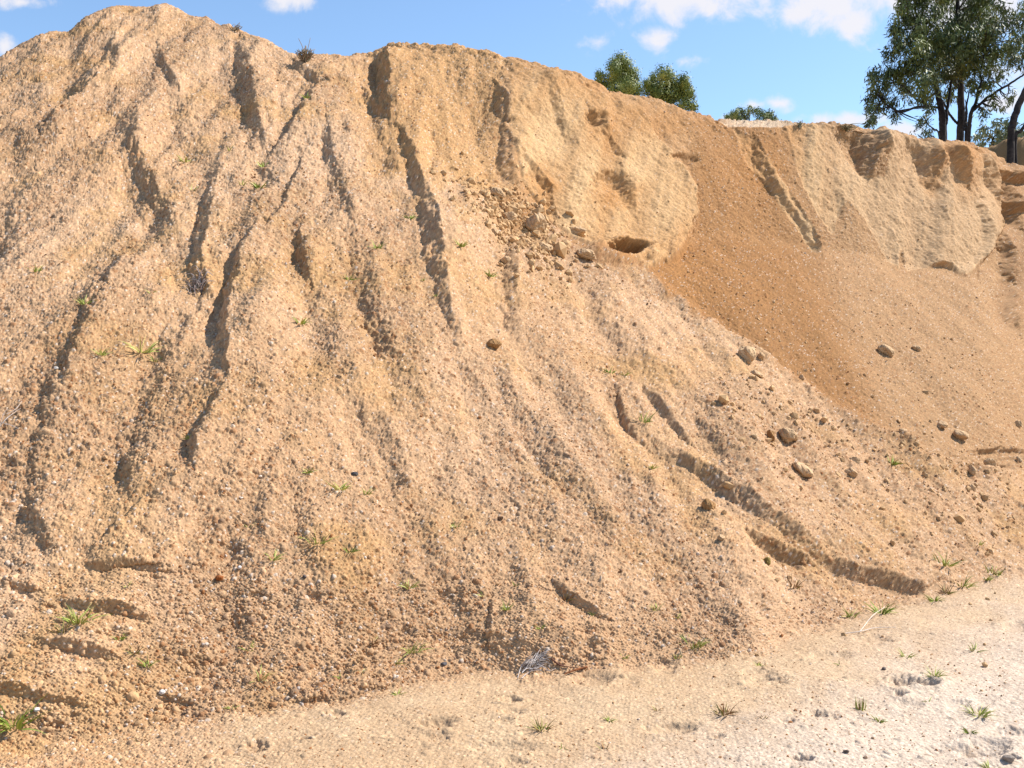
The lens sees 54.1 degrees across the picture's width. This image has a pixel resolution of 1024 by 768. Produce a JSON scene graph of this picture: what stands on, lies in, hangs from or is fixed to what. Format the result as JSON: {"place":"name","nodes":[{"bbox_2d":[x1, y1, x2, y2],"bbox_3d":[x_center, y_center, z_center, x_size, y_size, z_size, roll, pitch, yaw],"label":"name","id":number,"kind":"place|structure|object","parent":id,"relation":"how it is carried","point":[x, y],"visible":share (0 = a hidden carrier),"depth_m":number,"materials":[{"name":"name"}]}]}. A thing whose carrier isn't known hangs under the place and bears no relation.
{"place":"outdoors","nodes":[
{"label":"outdoors","id":0,"kind":"place"},
{"bbox_2d":[0,577,1023,767],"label":"ground","id":1,"kind":"structure","parent":0,"point":[936,629],"depth_m":4.79,"materials":[{"name":"beige sand"}]},
{"bbox_2d":[0,3,1023,747],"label":"gravel heap","id":2,"kind":"object","parent":1,"relation":"on","point":[122,533],"visible":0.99,"depth_m":7.50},
{"bbox_2d":[0,401,21,427],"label":"dry stalk","id":3,"kind":"object","parent":2,"relation":"on","point":[1,423],"visible":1,"depth_m":6.40,"materials":[{"name":"beige plant"}]},
{"bbox_2d":[0,694,53,734],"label":"grass tuft","id":4,"kind":"object","parent":2,"relation":"on","point":[19,725],"visible":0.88,"depth_m":4.48,"materials":[{"name":"green plant"}]},
{"bbox_2d":[26,264,44,271],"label":"grass tuft","id":5,"kind":"object","parent":2,"relation":"on","point":[36,270],"visible":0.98,"depth_m":8.01,"materials":[{"name":"green plant"}]},
{"bbox_2d":[46,616,73,633],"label":"grass tuft","id":6,"kind":"object","parent":2,"relation":"on","point":[66,626],"visible":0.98,"depth_m":4.94,"materials":[{"name":"green plant"}]},
{"bbox_2d":[50,603,109,624],"bbox_3d":[-2.167,1.148,5.011,0.278,0.097,0.260,0,0,15],"label":"grass tuft","id":7,"kind":"object","parent":2,"relation":"on","point":[74,617],"visible":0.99,"depth_m":5.01,"materials":[{"name":"green plant"}]},
{"bbox_2d":[73,293,94,304],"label":"grass tuft","id":8,"kind":"object","parent":2,"relation":"on","point":[82,302],"visible":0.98,"depth_m":7.52,"materials":[{"name":"green plant"}]},
{"bbox_2d":[91,348,111,355],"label":"grass tuft","id":9,"kind":"object","parent":2,"relation":"on","point":[103,353],"visible":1,"depth_m":7.01,"materials":[{"name":"green plant"}]},
{"bbox_2d":[122,641,145,654],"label":"grass tuft","id":10,"kind":"object","parent":2,"relation":"on","point":[133,651],"visible":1,"depth_m":4.95,"materials":[{"name":"plant"}]},
{"bbox_2d":[118,336,161,352],"bbox_3d":[-2.656,-0.290,7.246,0.355,0.139,0.342,0,0,0],"label":"grass tuft","id":11,"kind":"object","parent":2,"relation":"on","point":[150,348],"visible":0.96,"depth_m":7.21,"materials":[{"name":"plant"}]},
{"bbox_2d":[139,657,159,666],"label":"grass tuft","id":12,"kind":"object","parent":2,"relation":"on","point":[146,663],"visible":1,"depth_m":4.92,"materials":[{"name":"green plant"}]},
{"bbox_2d":[174,153,192,162],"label":"grass tuft","id":13,"kind":"object","parent":2,"relation":"on","point":[181,159],"visible":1,"depth_m":10.16,"materials":[{"name":"plant"}]},
{"bbox_2d":[182,266,212,293],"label":"dead grass","id":14,"kind":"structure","parent":2,"relation":"on","point":[199,281],"depth_m":8.11,"materials":[{"name":"grey plant"}]},
{"bbox_2d":[215,575,223,580],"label":"stone","id":15,"kind":"object","parent":2,"relation":"on","point":[219,577],"visible":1,"depth_m":5.53,"materials":[{"name":"orange stone"}]},
{"bbox_2d":[226,23,241,30],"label":"dry shrub","id":16,"kind":"object","parent":2,"relation":"on","point":[235,28],"visible":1,"depth_m":13.71,"materials":[{"name":"plant"}]},
{"bbox_2d":[250,182,267,188],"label":"grass tuft","id":17,"kind":"object","parent":2,"relation":"on","point":[257,186],"visible":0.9,"depth_m":9.65,"materials":[{"name":"green plant"}]},
{"bbox_2d":[252,664,271,681],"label":"grass tuft","id":18,"kind":"object","parent":2,"relation":"on","point":[262,676],"visible":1,"depth_m":5.05,"materials":[{"name":"green plant"}]},
{"bbox_2d":[262,550,287,560],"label":"grass tuft","id":19,"kind":"object","parent":2,"relation":"on","point":[276,558],"visible":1,"depth_m":5.72,"materials":[{"name":"green plant"}]},
{"bbox_2d":[292,317,312,324],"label":"grass tuft","id":20,"kind":"object","parent":2,"relation":"on","point":[302,322],"visible":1,"depth_m":7.79,"materials":[{"name":"green plant"}]},
{"bbox_2d":[295,38,316,62],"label":"dry shrub","id":21,"kind":"object","parent":2,"relation":"on","point":[305,57],"visible":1,"depth_m":12.82,"materials":[{"name":"plant"}]},
{"bbox_2d":[298,529,335,544],"bbox_3d":[-1.145,0.897,5.903,0.217,0.090,0.218,0,0,32],"label":"grass tuft","id":22,"kind":"object","parent":2,"relation":"on","point":[323,542],"visible":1,"depth_m":5.88,"materials":[{"name":"green plant"}]},
{"bbox_2d":[324,480,353,490],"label":"grass tuft","id":23,"kind":"object","parent":2,"relation":"on","point":[343,488],"visible":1,"depth_m":6.31,"materials":[{"name":"green plant"}]},
{"bbox_2d":[342,542,360,552],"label":"grass tuft","id":24,"kind":"object","parent":2,"relation":"on","point":[353,550],"visible":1,"depth_m":5.89,"materials":[{"name":"green plant"}]},
{"bbox_2d":[361,487,374,494],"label":"grass tuft","id":25,"kind":"object","parent":2,"relation":"on","point":[364,492],"visible":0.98,"depth_m":6.38,"materials":[{"name":"green plant"}]},
{"bbox_2d":[369,635,384,644],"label":"grass tuft","id":26,"kind":"object","parent":2,"relation":"on","point":[375,641],"visible":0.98,"depth_m":5.48,"materials":[{"name":"plant"}]},
{"bbox_2d":[368,240,386,248],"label":"grass tuft","id":27,"kind":"object","parent":2,"relation":"on","point":[377,246],"visible":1,"depth_m":9.13,"materials":[{"name":"green plant"}]},
{"bbox_2d":[398,579,419,589],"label":"grass tuft","id":28,"kind":"object","parent":2,"relation":"on","point":[412,586],"visible":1,"depth_m":5.88,"materials":[{"name":"green plant"}]},
{"bbox_2d":[402,641,432,656],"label":"grass tuft","id":29,"kind":"object","parent":2,"relation":"on","point":[410,650],"visible":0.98,"depth_m":5.54,"materials":[{"name":"plant"}]},
{"bbox_2d":[456,241,469,246],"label":"grass tuft","id":30,"kind":"object","parent":2,"relation":"on","point":[461,245],"visible":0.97,"depth_m":9.46,"materials":[{"name":"plant"}]},
{"bbox_2d":[484,269,496,276],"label":"grass tuft","id":31,"kind":"object","parent":2,"relation":"on","point":[489,274],"visible":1,"depth_m":9.50,"materials":[{"name":"green plant"}]},
{"bbox_2d":[487,338,501,348],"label":"earth clod","id":32,"kind":"object","parent":2,"relation":"on","point":[494,343],"visible":0.98,"depth_m":8.47,"materials":[{"name":"brown soil"}]},
{"bbox_2d":[491,228,498,235],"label":"earth clod","id":33,"kind":"object","parent":2,"relation":"on","point":[495,231],"visible":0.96,"depth_m":10.24,"materials":[{"name":"beige soil"}]},
{"bbox_2d":[490,187,504,198],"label":"earth clod","id":34,"kind":"object","parent":2,"relation":"on","point":[498,191],"visible":0.85,"depth_m":11.01,"materials":[{"name":"beige soil"}]},
{"bbox_2d":[500,256,510,262],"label":"earth clod","id":35,"kind":"object","parent":2,"relation":"on","point":[504,259],"visible":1,"depth_m":9.93,"materials":[{"name":"beige soil"}]},
{"bbox_2d":[501,598,512,610],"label":"grass tuft","id":36,"kind":"object","parent":2,"relation":"on","point":[508,608],"visible":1,"depth_m":5.87,"materials":[{"name":"green plant"}]},
{"bbox_2d":[539,242,552,251],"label":"earth clod","id":37,"kind":"object","parent":2,"relation":"on","point":[548,247],"visible":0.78,"depth_m":10.68,"materials":[{"name":"beige soil"}]},
{"bbox_2d":[551,658,576,667],"bbox_3d":[0.303,1.554,5.571,0.174,0.054,0.021,0,0,9],"label":"stick","id":38,"kind":"object","parent":2,"relation":"on","point":[553,660],"visible":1,"depth_m":5.57,"materials":[{"name":"brown wood"}]},
{"bbox_2d":[558,594,574,600],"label":"grass tuft","id":39,"kind":"object","parent":2,"relation":"on","point":[567,599],"visible":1,"depth_m":6.04,"materials":[{"name":"brown plant"}]},
{"bbox_2d":[577,248,595,259],"bbox_3d":[0.816,-1.431,11.082,0.233,0.138,0.229,0,0,0],"label":"earth clod","id":40,"kind":"object","parent":2,"relation":"on","point":[586,254],"visible":0.99,"depth_m":11.01,"materials":[{"name":"beige soil"}]},
{"bbox_2d":[628,410,658,422],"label":"grass tuft","id":41,"kind":"object","parent":2,"relation":"on","point":[647,421],"visible":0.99,"depth_m":8.29,"materials":[{"name":"green plant"}]},
{"bbox_2d":[647,603,663,610],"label":"grass tuft","id":42,"kind":"object","parent":2,"relation":"on","point":[656,607],"visible":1,"depth_m":6.12,"materials":[{"name":"plant"}]},
{"bbox_2d":[676,634,711,651],"bbox_3d":[1.076,1.516,5.894,0.206,0.082,0.248,0,0,-28],"label":"grass tuft","id":43,"kind":"object","parent":2,"relation":"on","point":[698,643],"visible":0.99,"depth_m":5.90,"materials":[{"name":"green plant"}]},
{"bbox_2d":[701,498,715,510],"bbox_3d":[1.448,0.894,7.376,0.105,0.108,0.100,0,0,0],"label":"earth clod","id":44,"kind":"object","parent":2,"relation":"on","point":[708,504],"visible":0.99,"depth_m":7.35,"materials":[{"name":"brown soil"}]},
{"bbox_2d":[718,534,724,539],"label":"earth clod","id":45,"kind":"object","parent":2,"relation":"on","point":[721,537],"visible":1,"depth_m":6.96,"materials":[{"name":"beige soil"}]},
{"bbox_2d":[737,346,755,363],"bbox_3d":[2.333,-0.287,10.002,0.151,0.191,0.191,0,0,-24],"label":"earth clod","id":46,"kind":"object","parent":2,"relation":"on","point":[747,354],"visible":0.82,"depth_m":9.95,"materials":[{"name":"brown soil"}]},
{"bbox_2d":[750,370,763,377],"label":"earth clod","id":47,"kind":"object","parent":2,"relation":"on","point":[757,373],"visible":0.88,"depth_m":9.69,"materials":[{"name":"brown soil"}]},
{"bbox_2d":[758,352,764,360],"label":"earth clod","id":48,"kind":"object","parent":2,"relation":"on","point":[761,355],"visible":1,"depth_m":10.15,"materials":[{"name":"brown soil"}]},
{"bbox_2d":[763,557,770,564],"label":"earth clod","id":49,"kind":"object","parent":2,"relation":"on","point":[767,560],"visible":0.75,"depth_m":6.95,"materials":[{"name":"brown soil"}]},
{"bbox_2d":[767,430,774,441],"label":"earth clod","id":50,"kind":"object","parent":2,"relation":"on","point":[770,434],"visible":0.77,"depth_m":8.66,"materials":[{"name":"brown soil"}]},
{"bbox_2d":[779,427,797,443],"bbox_3d":[2.446,0.466,8.849,0.171,0.161,0.189,0,0,0],"label":"earth clod","id":51,"kind":"object","parent":2,"relation":"on","point":[787,435],"visible":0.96,"depth_m":8.79,"materials":[{"name":"beige soil"}]},
{"bbox_2d":[784,573,804,588],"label":"grass tuft","id":52,"kind":"object","parent":2,"relation":"on","point":[797,586],"visible":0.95,"depth_m":6.90,"materials":[{"name":"brown plant"}]},
{"bbox_2d":[792,461,813,477],"bbox_3d":[2.458,0.731,8.463,0.191,0.160,0.183,0,0,0],"label":"earth clod","id":53,"kind":"object","parent":2,"relation":"on","point":[803,470],"visible":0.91,"depth_m":8.40,"materials":[{"name":"beige soil"}]},
{"bbox_2d":[830,512,837,518],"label":"earth clod","id":54,"kind":"object","parent":2,"relation":"on","point":[835,515],"visible":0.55,"depth_m":8.00,"materials":[{"name":"beige soil"}]},
{"bbox_2d":[844,467,857,476],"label":"earth clod","id":55,"kind":"object","parent":2,"relation":"on","point":[851,471],"visible":1,"depth_m":8.77,"materials":[{"name":"beige soil"}]},
{"bbox_2d":[841,608,862,617],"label":"grass tuft","id":56,"kind":"object","parent":2,"relation":"on","point":[848,615],"visible":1,"depth_m":6.88,"materials":[{"name":"plant"}]},
{"bbox_2d":[850,456,860,463],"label":"earth clod","id":57,"kind":"object","parent":2,"relation":"on","point":[856,460],"visible":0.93,"depth_m":9.04,"materials":[{"name":"beige soil"}]},
{"bbox_2d":[887,456,905,465],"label":"grass tuft","id":58,"kind":"object","parent":2,"relation":"on","point":[895,463],"visible":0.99,"depth_m":9.28,"materials":[{"name":"green plant"}]},
{"bbox_2d":[932,550,963,566],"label":"grass tuft","id":59,"kind":"object","parent":2,"relation":"on","point":[945,563],"visible":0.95,"depth_m":7.98,"materials":[{"name":"green plant"}]},
{"bbox_2d":[953,575,980,587],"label":"grass tuft","id":60,"kind":"object","parent":2,"relation":"on","point":[970,585],"visible":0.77,"depth_m":7.84,"materials":[{"name":"green plant"}]},
{"bbox_2d":[968,465,976,475],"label":"earth clod","id":61,"kind":"object","parent":2,"relation":"on","point":[972,470],"visible":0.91,"depth_m":9.82,"materials":[{"name":"beige soil"}]},
{"bbox_2d":[969,484,975,491],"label":"earth clod","id":62,"kind":"object","parent":2,"relation":"on","point":[973,487],"visible":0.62,"depth_m":9.54,"materials":[{"name":"beige soil"}]},
{"bbox_2d":[983,575,994,580],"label":"grass tuft","id":63,"kind":"object","parent":2,"relation":"on","point":[988,578],"visible":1,"depth_m":8.07,"materials":[{"name":"plant"}]},
{"bbox_2d":[982,563,1005,576],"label":"grass tuft","id":64,"kind":"object","parent":2,"relation":"on","point":[996,573],"visible":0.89,"depth_m":8.27,"materials":[{"name":"green plant"}]},
{"bbox_2d":[517,648,555,677],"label":"dead grass","id":65,"kind":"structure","parent":1,"relation":"on","point":[532,661],"depth_m":5.57,"materials":[{"name":"grey plant"}]},
{"bbox_2d":[523,715,556,731],"bbox_3d":[0.131,1.572,4.621,0.146,0.059,0.164,0,0,35],"label":"grass tuft","id":66,"kind":"object","parent":1,"relation":"on","point":[540,726],"visible":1,"depth_m":4.63,"materials":[{"name":"green plant"}]},
{"bbox_2d":[564,666,587,674],"bbox_3d":[0.353,1.578,5.533,0.157,0.027,0.015,0,0,-30],"label":"stick","id":67,"kind":"object","parent":1,"relation":"on","point":[580,668],"visible":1,"depth_m":5.53,"materials":[{"name":"brown wood"}]},
{"bbox_2d":[707,702,738,715],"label":"grass tuft","id":68,"kind":"object","parent":1,"relation":"on","point":[722,711],"visible":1,"depth_m":4.83,"materials":[{"name":"plant"}]},
{"bbox_2d":[855,695,867,710],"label":"grass tuft","id":69,"kind":"object","parent":1,"relation":"on","point":[858,707],"visible":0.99,"depth_m":4.92,"materials":[{"name":"plant"}]},
{"bbox_2d":[845,607,891,633],"bbox_3d":[2.452,1.578,6.650,0.226,0.044,0.795,0,0,39],"label":"twig","id":70,"kind":"object","parent":1,"relation":"on","point":[869,628],"visible":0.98,"depth_m":6.53,"materials":[{"name":"beige wood"}]},
{"bbox_2d":[870,714,886,722],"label":"grass tuft","id":71,"kind":"object","parent":1,"relation":"on","point":[877,720],"visible":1,"depth_m":4.78,"materials":[{"name":"green plant"}]},
{"bbox_2d":[861,598,898,614],"bbox_3d":[2.546,1.542,6.973,0.313,0.114,0.338,0,0,0],"label":"grass tuft","id":72,"kind":"object","parent":1,"relation":"on","point":[884,611],"visible":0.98,"depth_m":6.97,"materials":[{"name":"green plant"}]},
{"bbox_2d":[897,647,915,657],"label":"grass tuft","id":73,"kind":"object","parent":1,"relation":"on","point":[901,654],"visible":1,"depth_m":5.88,"materials":[{"name":"plant"}]},
{"bbox_2d":[922,593,944,601],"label":"grass tuft","id":74,"kind":"object","parent":1,"relation":"on","point":[937,598],"visible":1,"depth_m":7.35,"materials":[{"name":"green plant"}]},
{"bbox_2d":[924,664,946,677],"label":"grass tuft","id":75,"kind":"object","parent":1,"relation":"on","point":[938,673],"visible":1,"depth_m":5.39,"materials":[{"name":"plant"}]},
{"bbox_2d":[935,583,957,594],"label":"grass tuft","id":76,"kind":"object","parent":1,"relation":"on","point":[945,591],"visible":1,"depth_m":7.64,"materials":[{"name":"brown plant"}]},
{"bbox_2d":[961,727,976,733],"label":"grass tuft","id":77,"kind":"object","parent":1,"relation":"on","point":[965,731],"visible":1,"depth_m":4.60,"materials":[{"name":"green plant"}]},
{"bbox_2d":[968,642,986,651],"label":"grass tuft","id":78,"kind":"object","parent":1,"relation":"on","point":[974,648],"visible":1,"depth_m":6.04,"materials":[{"name":"plant"}]},
{"bbox_2d":[962,700,998,717],"bbox_3d":[2.277,1.582,4.860,0.160,0.062,0.200,0,0,-17],"label":"grass tuft","id":79,"kind":"object","parent":1,"relation":"on","point":[983,712],"visible":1,"depth_m":4.87,"materials":[{"name":"green plant"}]},
{"bbox_2d":[979,759,999,767],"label":"grass tuft","id":80,"kind":"object","parent":1,"relation":"on","point":[986,765],"visible":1,"depth_m":4.22,"materials":[{"name":"green plant"}]},
{"bbox_2d":[1002,754,1014,762],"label":"stone","id":81,"kind":"object","parent":1,"relation":"on","point":[1009,758],"visible":1,"depth_m":4.25,"materials":[{"name":"grey stone"}]},
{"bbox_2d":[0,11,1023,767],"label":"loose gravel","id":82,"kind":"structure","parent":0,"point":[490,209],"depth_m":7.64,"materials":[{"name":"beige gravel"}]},
{"bbox_2d":[0,0,1023,146],"label":"sky","id":83,"kind":"structure","parent":0,"point":[808,61],"materials":[{"name":"blue"}]},
{"bbox_2d":[373,42,1023,469],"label":"earth bank","id":84,"kind":"structure","parent":0,"point":[883,186],"depth_m":13.32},
{"bbox_2d":[504,211,516,222],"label":"earth clod","id":85,"kind":"object","parent":84,"relation":"on","point":[511,216],"visible":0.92,"depth_m":10.83,"materials":[{"name":"beige soil"}]},
{"bbox_2d":[525,212,547,232],"bbox_3d":[0.264,-1.756,11.066,0.246,0.275,0.229,0,0,28],"label":"earth clod","id":86,"kind":"object","parent":84,"relation":"on","point":[535,221],"visible":0.87,"depth_m":11.00,"materials":[{"name":"brown soil"}]},
{"bbox_2d":[570,226,586,237],"bbox_3d":[0.740,-1.762,11.643,0.262,0.127,0.199,0,0,0],"label":"earth clod","id":87,"kind":"object","parent":84,"relation":"on","point":[579,231],"visible":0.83,"depth_m":11.57,"materials":[{"name":"beige soil"}]},
{"bbox_2d":[594,49,647,95],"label":"tree","id":88,"kind":"object","parent":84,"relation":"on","point":[621,75],"visible":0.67,"depth_m":61.11,"materials":[{"name":"green plant"}]},
{"bbox_2d":[640,62,699,112],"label":"tree","id":89,"kind":"object","parent":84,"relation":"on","point":[668,88],"visible":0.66,"depth_m":61.47,"materials":[{"name":"green plant"}]},
{"bbox_2d":[723,104,781,120],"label":"tree","id":90,"kind":"object","parent":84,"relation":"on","point":[740,115],"visible":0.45,"depth_m":79.65,"materials":[{"name":"green plant"}]},
{"bbox_2d":[794,120,802,127],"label":"dry shrub","id":91,"kind":"object","parent":84,"relation":"on","point":[800,124],"visible":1,"depth_m":15.44,"materials":[{"name":"brown plant"}]},
{"bbox_2d":[837,123,859,131],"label":"dry shrub","id":92,"kind":"object","parent":84,"relation":"on","point":[847,127],"visible":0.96,"depth_m":15.80,"materials":[{"name":"brown plant"}]},
{"bbox_2d":[877,344,894,356],"bbox_3d":[4.427,-0.392,11.845,0.199,0.176,0.159,0,0,-15],"label":"earth clod","id":93,"kind":"object","parent":84,"relation":"on","point":[887,350],"visible":0.95,"depth_m":11.81,"materials":[{"name":"brown soil"}]},
{"bbox_2d":[860,0,955,141],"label":"gum tree","id":94,"kind":"object","parent":84,"relation":"on","point":[924,49],"visible":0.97,"depth_m":28.10,"materials":[{"name":"green plant"}]},
{"bbox_2d":[912,345,921,351],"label":"earth clod","id":95,"kind":"object","parent":84,"relation":"on","point":[917,348],"visible":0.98,"depth_m":12.21,"materials":[{"name":"brown soil"}]},
{"bbox_2d":[909,114,939,138],"bbox_3d":[9.946,-5.361,24.117,0.644,2.919,4.050,0,0,19],"label":"sapling","id":96,"kind":"object","parent":84,"relation":"on","point":[924,123],"visible":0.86,"depth_m":24.05,"materials":[{"name":"green plant"}]},
{"bbox_2d":[937,421,947,427],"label":"earth clod","id":97,"kind":"object","parent":84,"relation":"on","point":[942,424],"visible":1,"depth_m":10.65,"materials":[{"name":"beige soil"}]},
{"bbox_2d":[953,429,968,439],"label":"earth clod","id":98,"kind":"object","parent":84,"relation":"on","point":[960,434],"visible":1,"depth_m":10.60,"materials":[{"name":"beige soil"}]},
{"bbox_2d":[929,0,1010,140],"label":"gum tree","id":99,"kind":"object","parent":84,"relation":"on","point":[963,53],"visible":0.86,"depth_m":28.92,"materials":[{"name":"green plant"}]},
{"bbox_2d":[983,458,996,466],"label":"earth clod","id":100,"kind":"object","parent":84,"relation":"on","point":[989,461],"visible":0.79,"depth_m":10.13,"materials":[{"name":"beige soil"}]},
{"bbox_2d":[963,0,1023,141],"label":"gum tree","id":101,"kind":"object","parent":84,"relation":"on","point":[1007,51],"visible":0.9,"depth_m":28.00,"materials":[{"name":"green plant"}]},
{"bbox_2d":[971,115,1023,147],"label":"tree","id":102,"kind":"object","parent":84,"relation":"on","point":[999,134],"visible":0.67,"depth_m":47.52,"materials":[{"name":"green plant"}]},
{"bbox_2d":[984,136,1023,165],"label":"spoil mound","id":103,"kind":"object","parent":84,"relation":"on","point":[1000,149],"visible":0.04,"depth_m":26.15,"materials":[{"name":"beige sand"}]},
{"bbox_2d":[1006,1,1023,163],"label":"gum tree","id":104,"kind":"object","parent":84,"relation":"on","point":[1012,135],"visible":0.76,"depth_m":25.46,"materials":[{"name":"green plant"}]},
{"bbox_2d":[1015,420,1021,426],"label":"earth clod","id":105,"kind":"object","parent":84,"relation":"on","point":[1018,423],"visible":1,"depth_m":11.84,"materials":[{"name":"beige soil"}]},
{"bbox_2d":[1016,456,1022,462],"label":"earth clod","id":106,"kind":"object","parent":84,"relation":"on","point":[1019,459],"visible":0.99,"depth_m":10.87,"materials":[{"name":"beige soil"}]}
]}

